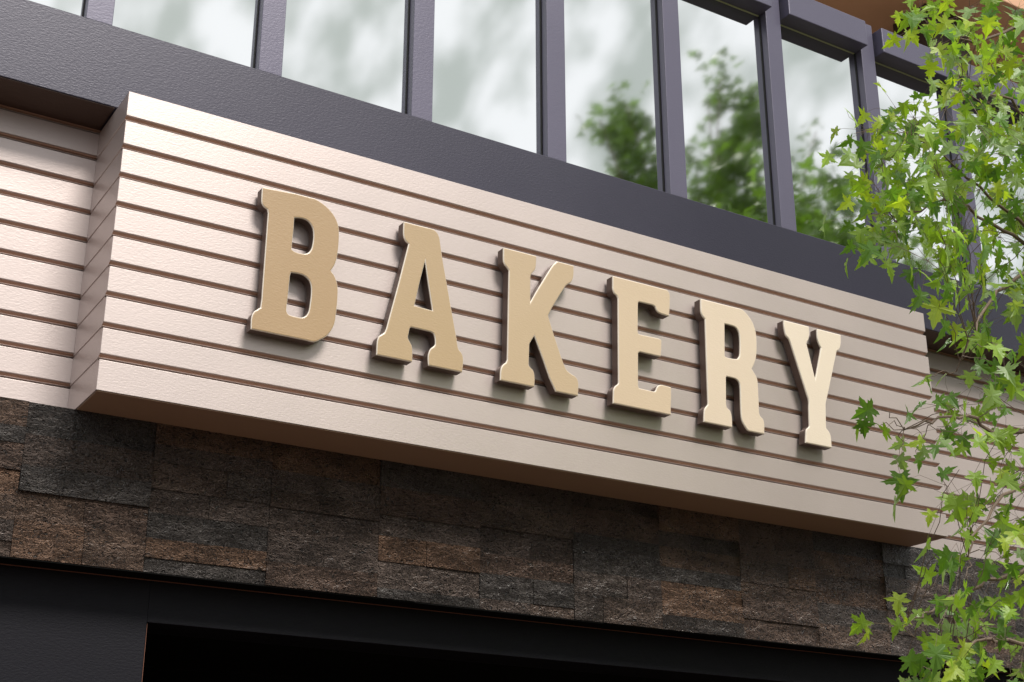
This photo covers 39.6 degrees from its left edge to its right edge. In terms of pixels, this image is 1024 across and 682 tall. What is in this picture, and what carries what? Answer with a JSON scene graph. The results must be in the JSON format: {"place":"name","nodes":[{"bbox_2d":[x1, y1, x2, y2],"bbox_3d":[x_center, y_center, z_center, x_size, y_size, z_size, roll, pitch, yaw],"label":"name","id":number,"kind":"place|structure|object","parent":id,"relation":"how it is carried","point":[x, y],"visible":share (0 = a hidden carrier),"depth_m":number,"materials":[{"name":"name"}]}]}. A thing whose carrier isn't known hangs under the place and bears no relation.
{"place":"outdoors","nodes":[
{"label":"outdoors","id":0,"kind":"place"},
{"bbox_2d":[0,0,1023,681],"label":"shop building","id":1,"kind":"structure","parent":0,"point":[136,550],"depth_m":7.80,"materials":[{"name":"paint"}]},
{"bbox_2d":[29,0,114,24],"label":"window","id":2,"kind":"structure","parent":1,"relation":"in","point":[102,11],"depth_m":7.06,"materials":[{"name":"glass"}]},
{"bbox_2d":[112,0,286,75],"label":"window","id":3,"kind":"structure","parent":1,"relation":"in","point":[250,33],"depth_m":7.47,"materials":[{"name":"glass"}]},
{"bbox_2d":[282,0,434,121],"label":"window","id":4,"kind":"structure","parent":1,"relation":"in","point":[377,52],"depth_m":7.95,"materials":[{"name":"glass"}]},
{"bbox_2d":[432,0,566,161],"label":"window","id":5,"kind":"structure","parent":1,"relation":"in","point":[499,65],"depth_m":8.43,"materials":[{"name":"glass"}]},
{"bbox_2d":[67,91,947,546],"bbox_3d":[0.323,0.089,7.994,5.341,1.504,0.474,13,-24,-29],"label":"sign box","id":6,"kind":"object","parent":1,"relation":"attached to","point":[169,295],"visible":0.94,"depth_m":7.36,"materials":[{"name":"paint"}]},
{"bbox_2d":[246,187,338,345],"bbox_3d":[-1.064,-0.349,6.914,0.435,0.755,0.117,13,-24,-29],"label":"sign letter","id":7,"kind":"object","parent":6,"relation":"attached to","point":[282,262],"visible":1,"depth_m":6.87,"materials":[{"name":"beige"}]},
{"bbox_2d":[371,222,462,374],"bbox_3d":[-0.484,-0.221,7.250,0.490,0.754,0.117,13,-24,-29],"label":"sign letter","id":8,"kind":"object","parent":6,"relation":"attached to","point":[421,257],"visible":1,"depth_m":7.19,"materials":[{"name":"beige"}]},
{"bbox_2d":[494,248,577,398],"bbox_3d":[0.117,-0.087,7.599,0.489,0.753,0.117,13,-24,-29],"label":"sign letter","id":9,"kind":"object","parent":6,"relation":"attached to","point":[525,320],"visible":1,"depth_m":7.53,"materials":[{"name":"beige"}]},
{"bbox_2d":[607,276,670,417],"bbox_3d":[0.693,0.041,7.932,0.422,0.753,0.117,13,-24,-29],"label":"sign letter","id":10,"kind":"object","parent":6,"relation":"attached to","point":[630,344],"visible":1,"depth_m":7.86,"materials":[{"name":"beige"}]},
{"bbox_2d":[694,299,763,436],"bbox_3d":[1.236,0.160,8.247,0.451,0.755,0.117,13,-24,-29],"label":"sign letter","id":11,"kind":"object","parent":6,"relation":"attached to","point":[718,369],"visible":1,"depth_m":8.19,"materials":[{"name":"beige"}]},
{"bbox_2d":[777,320,840,449],"bbox_3d":[1.802,0.286,8.575,0.469,0.753,0.117,13,-24,-29],"label":"sign letter","id":12,"kind":"object","parent":6,"relation":"attached to","point":[812,380],"visible":1,"depth_m":8.53,"materials":[{"name":"beige"}]},
{"bbox_2d":[564,0,686,198],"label":"window","id":13,"kind":"structure","parent":1,"relation":"in","point":[625,121],"depth_m":8.93,"materials":[{"name":"glass"}]},
{"bbox_2d":[678,0,796,231],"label":"window","id":14,"kind":"structure","parent":1,"relation":"in","point":[738,155],"depth_m":9.44,"materials":[{"name":"glass"}]},
{"bbox_2d":[778,0,895,260],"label":"window","id":15,"kind":"structure","parent":1,"relation":"in","point":[829,60],"depth_m":9.94,"materials":[{"name":"glass"}]},
{"bbox_2d":[872,28,986,288],"bbox_3d":[3.003,-1.327,10.330,0.920,1.912,0.194,13,-24,-29],"label":"window","id":16,"kind":"structure","parent":1,"relation":"in","point":[898,73],"depth_m":10.44,"materials":[{"name":"glass"}]},
{"bbox_2d":[960,64,1023,294],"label":"window","id":17,"kind":"structure","parent":1,"relation":"in","point":[1016,262],"depth_m":10.66,"materials":[{"name":"glass"}]},
{"bbox_2d":[818,0,1023,681],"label":"maple tree","id":18,"kind":"object","parent":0,"point":[931,233],"visible":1,"depth_m":4.75,"materials":[{"name":"green plant"}]}
]}

